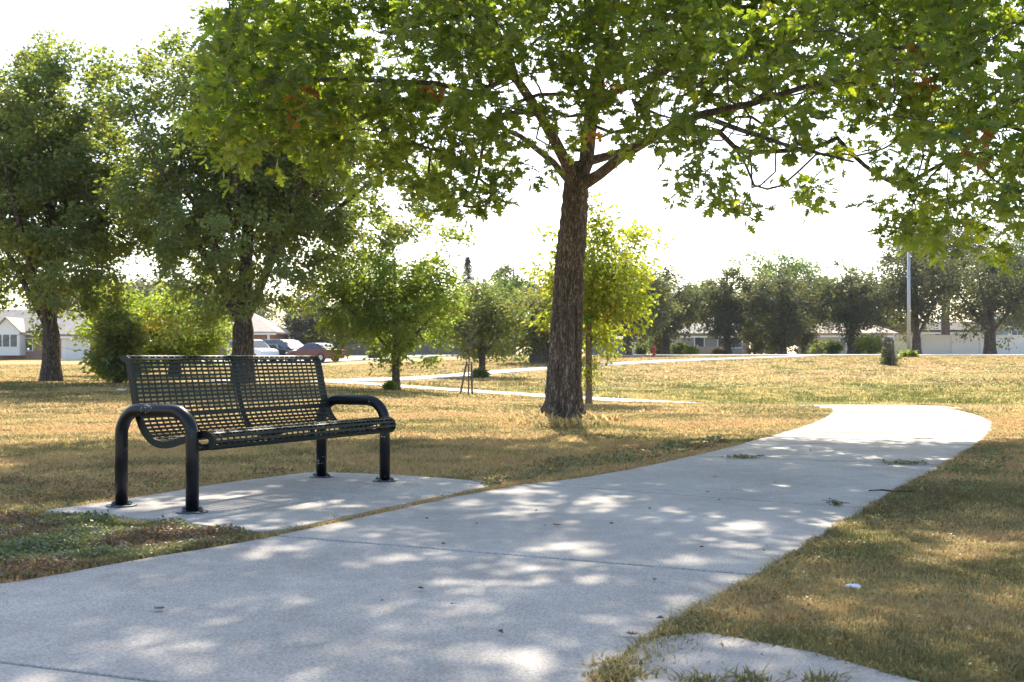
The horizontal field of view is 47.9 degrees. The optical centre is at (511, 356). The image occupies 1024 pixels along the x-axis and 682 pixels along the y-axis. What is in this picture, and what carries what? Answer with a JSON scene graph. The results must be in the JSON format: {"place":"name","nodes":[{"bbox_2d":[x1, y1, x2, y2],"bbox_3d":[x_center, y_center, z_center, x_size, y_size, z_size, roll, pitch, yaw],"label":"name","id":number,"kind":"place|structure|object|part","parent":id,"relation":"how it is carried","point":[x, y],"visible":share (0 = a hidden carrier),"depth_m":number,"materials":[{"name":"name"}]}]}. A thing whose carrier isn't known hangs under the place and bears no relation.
{"place":"outdoors","nodes":[
{"label":"outdoors","id":0,"kind":"place"},
{"bbox_2d":[215,355,457,363],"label":"street","id":1,"kind":"structure","parent":0,"point":[360,358],"depth_m":94.25,"materials":[{"name":"grey asphalt"}]},
{"bbox_2d":[227,340,278,360],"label":"white suv","id":2,"kind":"object","parent":1,"relation":"on","point":[261,347],"visible":0.21,"depth_m":90.04,"materials":[{"name":"paint"}]},
{"bbox_2d":[262,339,303,360],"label":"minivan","id":3,"kind":"object","parent":1,"relation":"on","point":[282,346],"visible":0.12,"depth_m":91.08,"materials":[{"name":"paint"}]},
{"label":"side window","id":4,"kind":"part","parent":3,"relation":"part of","materials":[{"name":"grey glass"}]},
{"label":"side window","id":5,"kind":"part","parent":3,"relation":"part of","materials":[{"name":"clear glass"}]},
{"bbox_2d":[286,343,344,361],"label":"red sedan","id":6,"kind":"object","parent":1,"relation":"on","point":[316,349],"visible":0.44,"depth_m":87.06,"materials":[{"name":"paint"}]},
{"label":"side window","id":7,"kind":"part","parent":6,"relation":"part of","materials":[{"name":"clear glass"}]},
{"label":"side window","id":8,"kind":"part","parent":6,"relation":"part of","materials":[{"name":"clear glass"}]},
{"bbox_2d":[0,406,992,681],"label":"path","id":9,"kind":"structure","parent":0,"point":[350,600],"depth_m":4.60,"materials":[{"name":"concrete"}]},
{"bbox_2d":[726,454,764,458],"bbox_3d":[2.033,0.868,9.976,0.345,0.052,0.242,0,0,0],"label":"crack weed","id":10,"kind":"object","parent":9,"relation":"on","point":[742,456],"visible":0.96,"depth_m":9.97,"materials":[{"name":"green plant"}]},
{"bbox_2d":[822,498,844,506],"bbox_3d":[1.914,0.870,6.853,0.105,0.042,0.289,0,0,-14],"label":"crack weed","id":11,"kind":"object","parent":9,"relation":"on","point":[838,503],"visible":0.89,"depth_m":6.82,"materials":[{"name":"green plant"}]},
{"bbox_2d":[869,489,913,491],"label":"fallen twig","id":12,"kind":"object","parent":9,"relation":"on","point":[891,490],"visible":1,"depth_m":7.43,"materials":[{"name":"brown wood"}]},
{"bbox_2d":[875,459,928,464],"bbox_3d":[3.219,0.867,9.473,0.386,0.051,0.340,0,0,0],"label":"crack weed","id":13,"kind":"object","parent":9,"relation":"on","point":[901,462],"visible":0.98,"depth_m":9.42,"materials":[{"name":"green plant"}]},
{"bbox_2d":[0,355,1023,681],"bbox_3d":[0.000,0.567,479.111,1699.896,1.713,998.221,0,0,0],"label":"ground","id":14,"kind":"structure","parent":0,"point":[38,361],"depth_m":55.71,"materials":[{"name":"brown plant"}]},
{"bbox_2d":[0,310,85,358],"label":"house","id":15,"kind":"structure","parent":14,"relation":"on","point":[13,323],"depth_m":109.88,"materials":[{"name":"wood"}]},
{"bbox_2d":[26,338,32,350],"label":"window","id":16,"kind":"structure","parent":15,"relation":"in","point":[28,345],"depth_m":109.99,"materials":[{"name":"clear glass"}]},
{"bbox_2d":[59,318,98,359],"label":"house","id":17,"kind":"structure","parent":14,"relation":"on","point":[68,343],"depth_m":103.94,"materials":[{"name":"white"}]},
{"bbox_2d":[66,338,90,359],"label":"garage door","id":18,"kind":"structure","parent":17,"relation":"in","point":[70,355],"depth_m":103.93,"materials":[{"name":"white metal"}]},
{"bbox_2d":[0,26,174,381],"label":"pear tree","id":19,"kind":"object","parent":14,"relation":"on","point":[48,151],"visible":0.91,"depth_m":31.95,"materials":[{"name":"green plant"}]},
{"bbox_2d":[29,256,164,316],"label":"background tree","id":20,"kind":"object","parent":14,"relation":"on","point":[148,290],"visible":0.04,"depth_m":139.76,"materials":[{"name":"green plant"}]},
{"bbox_2d":[72,293,156,382],"bbox_3d":[-10.933,-0.446,32.024,2.330,2.646,2.323,0,0,0],"label":"leafy shrub","id":21,"kind":"object","parent":14,"relation":"on","point":[117,337],"visible":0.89,"depth_m":31.65,"materials":[{"name":"green plant"}]},
{"bbox_2d":[63,279,234,376],"bbox_3d":[-12.586,-0.981,41.052,6.397,3.682,6.451,0,0,0],"label":"maple tree","id":22,"kind":"object","parent":14,"relation":"on","point":[197,345],"visible":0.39,"depth_m":40.16,"materials":[{"name":"green plant"}]},
{"bbox_2d":[122,266,191,310],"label":"background tree","id":23,"kind":"object","parent":14,"relation":"on","point":[155,277],"visible":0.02,"depth_m":148.00,"materials":[{"name":"green plant"}]},
{"bbox_2d":[182,271,282,324],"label":"background tree","id":24,"kind":"object","parent":14,"relation":"on","point":[262,313],"visible":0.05,"depth_m":133.76,"materials":[{"name":"green plant"}]},
{"bbox_2d":[186,313,294,354],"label":"house","id":25,"kind":"structure","parent":14,"relation":"on","point":[265,329],"depth_m":112.76,"materials":[{"name":"brick"}]},
{"bbox_2d":[45,472,495,533],"bbox_3d":[-1.366,0.937,7.305,1.727,0.126,2.646,0,0,27],"label":"bench pad","id":26,"kind":"object","parent":14,"relation":"on","point":[266,504],"visible":0.45,"depth_m":7.03,"materials":[{"name":"concrete"}]},
{"bbox_2d":[105,355,396,513],"bbox_3d":[-1.571,0.434,7.397,0.773,0.881,2.029,0,0,29],"label":"park bench","id":27,"kind":"object","parent":26,"relation":"on","point":[191,435],"visible":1,"depth_m":7.23,"materials":[{"name":"black paint"}]},
{"bbox_2d":[476,479,499,485],"bbox_3d":[-0.152,0.869,7.874,0.169,0.046,0.220,0,0,-17],"label":"crack weed","id":28,"kind":"object","parent":26,"relation":"on","point":[490,482],"visible":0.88,"depth_m":7.84,"materials":[{"name":"green plant"}]},
{"bbox_2d":[82,0,477,384],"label":"pear tree","id":29,"kind":"object","parent":14,"relation":"on","point":[278,218],"visible":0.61,"depth_m":31.31,"materials":[{"name":"green plant"}]},
{"bbox_2d":[275,288,357,344],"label":"background tree","id":30,"kind":"object","parent":14,"relation":"on","point":[299,326],"visible":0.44,"depth_m":120.44,"materials":[{"name":"green plant"}]},
{"bbox_2d":[328,302,363,353],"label":"background tree","id":31,"kind":"object","parent":14,"relation":"on","point":[349,326],"visible":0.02,"depth_m":148.06,"materials":[{"name":"green plant"}]},
{"bbox_2d":[365,350,383,357],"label":"leafy bush","id":32,"kind":"object","parent":14,"relation":"on","point":[369,354],"visible":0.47,"depth_m":95.59,"materials":[{"name":"green plant"}]},
{"bbox_2d":[302,233,472,389],"bbox_3d":[-3.445,-1.182,33.105,4.675,4.545,4.640,0,0,-40],"label":"maple tree","id":33,"kind":"object","parent":14,"relation":"on","point":[408,303],"visible":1,"depth_m":32.40,"materials":[{"name":"green plant"}]},
{"bbox_2d":[381,378,398,390],"bbox_3d":[-3.408,0.814,32.519,0.562,0.429,0.502,0,0,-27],"label":"weed clump","id":34,"kind":"object","parent":14,"relation":"on","point":[390,385],"visible":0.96,"depth_m":32.40,"materials":[{"name":"green plant"}]},
{"bbox_2d":[345,277,455,351],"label":"background tree","id":35,"kind":"object","parent":14,"relation":"on","point":[423,329],"visible":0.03,"depth_m":132.15,"materials":[{"name":"green plant"}]},
{"bbox_2d":[330,342,499,354],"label":"board fence","id":36,"kind":"object","parent":14,"relation":"on","point":[358,350],"visible":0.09,"depth_m":127.99,"materials":[{"name":"grey wood"}]},
{"bbox_2d":[447,256,478,354],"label":"spruce tree","id":37,"kind":"object","parent":14,"relation":"on","point":[467,265],"visible":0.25,"depth_m":104.86,"materials":[{"name":"green plant"}]},
{"bbox_2d":[459,362,468,393],"bbox_3d":[-1.335,0.648,31.945,0.288,1.011,0.101,0,0,0],"label":"tree stake","id":38,"kind":"object","parent":14,"relation":"on","point":[463,378],"visible":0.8,"depth_m":31.90,"materials":[{"name":"brown wood"}]},
{"bbox_2d":[454,300,480,394],"bbox_3d":[-1.232,-0.227,32.013,0.716,2.650,0.650,0,0,36],"label":"bare sapling","id":39,"kind":"object","parent":14,"relation":"on","point":[468,365],"visible":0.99,"depth_m":31.98,"materials":[{"name":"green plant"}]},
{"bbox_2d":[469,362,472,394],"bbox_3d":[-1.151,0.648,31.937,0.154,1.001,0.067,0,0,28],"label":"tree stake","id":40,"kind":"object","parent":14,"relation":"on","point":[471,364],"visible":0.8,"depth_m":31.90,"materials":[{"name":"brown wood"}]},
{"bbox_2d":[469,366,490,377],"bbox_3d":[-1.392,0.705,49.997,0.989,0.632,1.156,0,0,0],"label":"leafy bush","id":41,"kind":"object","parent":14,"relation":"on","point":[479,373],"visible":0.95,"depth_m":49.77,"materials":[{"name":"green plant"}]},
{"bbox_2d":[430,273,537,369],"bbox_3d":[-1.241,-1.317,51.020,4.886,4.687,5.351,0,0,0],"label":"maple tree","id":42,"kind":"object","parent":14,"relation":"on","point":[490,320],"visible":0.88,"depth_m":50.25,"materials":[{"name":"green plant"}]},
{"bbox_2d":[470,271,537,355],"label":"background tree","id":43,"kind":"object","parent":14,"relation":"on","point":[504,281],"visible":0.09,"depth_m":89.65,"materials":[{"name":"green plant"}]},
{"bbox_2d":[478,261,542,354],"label":"background tree","id":44,"kind":"object","parent":14,"relation":"on","point":[507,269],"visible":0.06,"depth_m":126.62,"materials":[{"name":"green plant"}]},
{"bbox_2d":[521,283,548,353],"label":"background tree","id":45,"kind":"object","parent":14,"relation":"on","point":[538,309],"depth_m":111.64,"materials":[{"name":"green plant"}]},
{"bbox_2d":[500,270,629,362],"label":"cottonwood tree","id":46,"kind":"object","parent":14,"relation":"on","point":[539,346],"visible":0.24,"depth_m":65.25,"materials":[{"name":"green plant"}]},
{"bbox_2d":[165,0,1023,418],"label":"oak tree","id":47,"kind":"object","parent":14,"relation":"on","point":[943,42],"visible":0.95,"depth_m":12.91,"materials":[{"name":"green plant"}]},
{"bbox_2d":[519,186,674,403],"bbox_3d":[1.679,-1.111,22.459,3.100,4.378,3.106,0,0,0],"label":"young tree","id":48,"kind":"object","parent":14,"relation":"on","point":[600,278],"visible":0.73,"depth_m":22.26,"materials":[{"name":"green plant"}]},
{"bbox_2d":[583,315,594,323],"bbox_3d":[1.493,-0.711,22.330,0.220,0.160,0.113,0,0,0],"label":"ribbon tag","id":49,"kind":"object","parent":48,"relation":"attached to","point":[584,318],"visible":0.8,"depth_m":22.29,"materials":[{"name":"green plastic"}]},
{"bbox_2d":[584,336,638,354],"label":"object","id":50,"kind":"structure","parent":14,"relation":"on","point":[603,350],"depth_m":101.00,"materials":[{"name":"stone"}]},
{"bbox_2d":[583,317,642,347],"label":"background tree","id":51,"kind":"object","parent":14,"relation":"on","point":[615,331],"visible":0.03,"depth_m":131.73,"materials":[{"name":"green plant"}]},
{"bbox_2d":[633,342,649,353],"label":"leafy bush","id":52,"kind":"object","parent":14,"relation":"on","point":[638,350],"visible":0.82,"depth_m":96.68,"materials":[{"name":"green plant"}]},
{"bbox_2d":[595,248,689,354],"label":"background tree","id":53,"kind":"object","parent":14,"relation":"on","point":[657,284],"visible":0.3,"depth_m":79.27,"materials":[{"name":"green plant"}]},
{"bbox_2d":[651,345,656,355],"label":"fire hydrant","id":54,"kind":"object","parent":14,"relation":"on","point":[653,349],"visible":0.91,"depth_m":75.91,"materials":[{"name":"red metal"}]},
{"bbox_2d":[647,331,662,353],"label":"leafy bush","id":55,"kind":"object","parent":14,"relation":"on","point":[658,351],"visible":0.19,"depth_m":95.65,"materials":[{"name":"green plant"}]},
{"bbox_2d":[642,290,674,353],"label":"background tree","id":56,"kind":"object","parent":14,"relation":"on","point":[649,352],"visible":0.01,"depth_m":142.23,"materials":[{"name":"green plant"}]},
{"bbox_2d":[632,264,704,353],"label":"street tree","id":57,"kind":"object","parent":14,"relation":"on","point":[681,319],"visible":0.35,"depth_m":87.11,"materials":[{"name":"green plant"}]},
{"bbox_2d":[670,341,685,353],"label":"round bush","id":58,"kind":"object","parent":14,"relation":"on","point":[678,347],"visible":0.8,"depth_m":89.67,"materials":[{"name":"green plant"}]},
{"bbox_2d":[681,342,700,353],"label":"round bush","id":59,"kind":"object","parent":14,"relation":"on","point":[687,349],"visible":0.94,"depth_m":83.72,"materials":[{"name":"green plant"}]},
{"bbox_2d":[683,280,723,322],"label":"background tree","id":60,"kind":"object","parent":14,"relation":"on","point":[700,286],"visible":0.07,"depth_m":129.07,"materials":[{"name":"green plant"}]},
{"bbox_2d":[671,323,748,353],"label":"house","id":61,"kind":"structure","parent":14,"relation":"on","point":[702,341],"depth_m":106.00,"materials":[{"name":"grey"}]},
{"bbox_2d":[694,338,704,346],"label":"window","id":62,"kind":"structure","parent":61,"relation":"in","point":[700,342],"depth_m":105.98,"materials":[{"name":"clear glass"}]},
{"bbox_2d":[717,338,724,346],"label":"window","id":63,"kind":"structure","parent":61,"relation":"in","point":[718,341],"depth_m":105.98,"materials":[{"name":"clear glass"}]},
{"bbox_2d":[731,338,741,347],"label":"window","id":64,"kind":"structure","parent":61,"relation":"in","point":[740,345],"depth_m":105.98,"materials":[{"name":"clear glass"}]},
{"bbox_2d":[711,347,723,353],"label":"flowering bush","id":65,"kind":"object","parent":14,"relation":"on","point":[717,350],"visible":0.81,"depth_m":87.77,"materials":[{"name":"green plant"}]},
{"bbox_2d":[684,262,774,353],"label":"street tree","id":66,"kind":"object","parent":14,"relation":"on","point":[721,314],"visible":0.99,"depth_m":86.99,"materials":[{"name":"green plant"}]},
{"bbox_2d":[737,320,768,353],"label":"juniper","id":67,"kind":"object","parent":14,"relation":"on","point":[748,350],"visible":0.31,"depth_m":90.70,"materials":[{"name":"green plant"}]},
{"bbox_2d":[742,314,808,353],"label":"background tree","id":68,"kind":"object","parent":14,"relation":"on","point":[796,352],"visible":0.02,"depth_m":144.45,"materials":[{"name":"green plant"}]},
{"bbox_2d":[765,336,789,353],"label":"juniper","id":69,"kind":"object","parent":14,"relation":"on","point":[774,350],"visible":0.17,"depth_m":91.59,"materials":[{"name":"green plant"}]},
{"bbox_2d":[727,244,835,353],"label":"background tree","id":70,"kind":"object","parent":14,"relation":"on","point":[802,268],"visible":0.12,"depth_m":123.42,"materials":[{"name":"green plant"}]},
{"bbox_2d":[732,261,831,353],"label":"street tree","id":71,"kind":"object","parent":14,"relation":"on","point":[782,301],"visible":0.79,"depth_m":88.21,"materials":[{"name":"green plant"}]},
{"bbox_2d":[790,310,820,353],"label":"juniper","id":72,"kind":"object","parent":14,"relation":"on","point":[809,338],"visible":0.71,"depth_m":90.56,"materials":[{"name":"green plant"}]},
{"bbox_2d":[808,340,825,353],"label":"leafy bush","id":73,"kind":"object","parent":14,"relation":"on","point":[820,348],"visible":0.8,"depth_m":96.60,"materials":[{"name":"green plant"}]},
{"bbox_2d":[799,274,849,324],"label":"background tree","id":74,"kind":"object","parent":14,"relation":"on","point":[834,278],"visible":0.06,"depth_m":121.13,"materials":[{"name":"green plant"}]},
{"bbox_2d":[821,339,846,353],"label":"leafy bush","id":75,"kind":"object","parent":14,"relation":"on","point":[831,347],"visible":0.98,"depth_m":89.61,"materials":[{"name":"green plant"}]},
{"bbox_2d":[798,322,898,353],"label":"house","id":76,"kind":"structure","parent":14,"relation":"on","point":[832,336],"depth_m":112.00,"materials":[{"name":"beige"}]},
{"bbox_2d":[839,338,847,349],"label":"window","id":77,"kind":"structure","parent":76,"relation":"in","point":[845,347],"depth_m":111.97,"materials":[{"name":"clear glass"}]},
{"bbox_2d":[803,256,897,353],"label":"street tree","id":78,"kind":"object","parent":14,"relation":"on","point":[850,312],"visible":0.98,"depth_m":88.23,"materials":[{"name":"green plant"}]},
{"bbox_2d":[809,291,892,326],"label":"background tree","id":79,"kind":"object","parent":14,"relation":"on","point":[878,316],"depth_m":131.58,"materials":[{"name":"green plant"}]},
{"bbox_2d":[845,583,860,588],"bbox_3d":[1.265,0.850,4.270,0.051,0.018,0.042,0,0,0],"label":"crumpled paper","id":80,"kind":"object","parent":14,"relation":"on","point":[854,585],"visible":1,"depth_m":4.26,"materials":[{"name":"white paper"}]},
{"bbox_2d":[856,340,863,353],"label":"leafy bush","id":81,"kind":"object","parent":14,"relation":"on","point":[858,351],"visible":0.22,"depth_m":90.75,"materials":[{"name":"green plant"}]},
{"bbox_2d":[853,332,887,353],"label":"leafy bush","id":82,"kind":"object","parent":14,"relation":"on","point":[872,343],"visible":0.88,"depth_m":85.61,"materials":[{"name":"green plant"}]},
{"bbox_2d":[864,333,879,353],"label":"leafy bush","id":83,"kind":"object","parent":14,"relation":"on","point":[867,350],"visible":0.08,"depth_m":98.89,"materials":[{"name":"green plant"}]},
{"bbox_2d":[849,270,912,327],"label":"background tree","id":84,"kind":"object","parent":14,"relation":"on","point":[898,314],"visible":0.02,"depth_m":138.11,"materials":[{"name":"green plant"}]},
{"bbox_2d":[874,337,907,364],"bbox_3d":[20.642,-0.237,62.777,1.995,1.639,1.141,0,0,19],"label":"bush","id":85,"kind":"object","parent":14,"relation":"on","point":[885,355],"visible":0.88,"depth_m":62.69,"materials":[{"name":"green plant"}]},
{"bbox_2d":[891,340,894,365],"bbox_3d":[20.555,-0.179,62.203,0.202,1.405,0.194,0,0,0],"label":"wooden post","id":86,"kind":"object","parent":14,"relation":"on","point":[892,354],"visible":0.92,"depth_m":62.14,"materials":[{"name":"grey wood"}]},
{"bbox_2d":[891,246,910,349],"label":"light pole","id":87,"kind":"object","parent":14,"relation":"on","point":[908,308],"visible":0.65,"depth_m":72.92,"materials":[{"name":"metal"}]},
{"bbox_2d":[899,349,919,356],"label":"weed clump","id":88,"kind":"object","parent":14,"relation":"on","point":[913,353],"visible":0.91,"depth_m":72.25,"materials":[{"name":"green plant"}]},
{"bbox_2d":[862,222,967,353],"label":"street tree","id":89,"kind":"object","parent":14,"relation":"on","point":[922,306],"visible":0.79,"depth_m":88.12,"materials":[{"name":"green plant"}]},
{"bbox_2d":[889,322,983,334],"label":"house","id":90,"kind":"structure","parent":14,"relation":"on","point":[954,326],"depth_m":120.32,"materials":[{"name":"beige"}]},
{"bbox_2d":[884,210,1000,334],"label":"background tree","id":91,"kind":"object","parent":14,"relation":"on","point":[945,329],"visible":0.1,"depth_m":110.98,"materials":[{"name":"green plant"}]},
{"bbox_2d":[893,333,1023,353],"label":"privacy fence","id":92,"kind":"object","parent":14,"relation":"on","point":[937,344],"visible":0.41,"depth_m":95.99,"materials":[{"name":"white plastic"}]},
{"bbox_2d":[934,234,1023,353],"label":"street tree","id":93,"kind":"object","parent":14,"relation":"on","point":[993,292],"visible":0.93,"depth_m":88.36,"materials":[{"name":"green plant"}]},
{"bbox_2d":[954,206,1023,318],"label":"background tree","id":94,"kind":"object","parent":14,"relation":"on","point":[1019,243],"visible":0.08,"depth_m":120.83,"materials":[{"name":"green plant"}]},
{"bbox_2d":[981,313,1023,334],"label":"house","id":95,"kind":"structure","parent":14,"relation":"on","point":[1016,332],"depth_m":118.08,"materials":[{"name":"grey"}]},
{"bbox_2d":[1011,330,1023,334],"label":"window","id":96,"kind":"structure","parent":95,"relation":"in","point":[1015,332],"depth_m":117.97,"materials":[{"name":"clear glass"}]},
{"bbox_2d":[0,0,1023,354],"label":"sky","id":97,"kind":"structure","parent":0,"point":[701,247],"materials":[{"name":"white"}]},
{"bbox_2d":[220,355,812,381],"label":"path","id":98,"kind":"structure","parent":0,"point":[458,375],"depth_m":57.16,"materials":[{"name":"grey concrete"}]},
{"bbox_2d":[317,381,965,408],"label":"path","id":99,"kind":"structure","parent":0,"point":[543,395],"depth_m":35.11,"materials":[{"name":"grey concrete"}]},
{"bbox_2d":[670,345,723,353],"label":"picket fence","id":100,"kind":"object","parent":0,"point":[705,350],"visible":0.27,"depth_m":96.99,"materials":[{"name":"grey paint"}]},
{"bbox_2d":[621,632,918,681],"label":"side path","id":101,"kind":"structure","parent":0,"point":[734,655],"depth_m":3.31,"materials":[{"name":"concrete"}]},
{"bbox_2d":[602,354,1023,355],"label":"road","id":102,"kind":"structure","parent":0,"point":[812,354],"depth_m":79.07,"materials":[{"name":"grey asphalt"}]}
]}

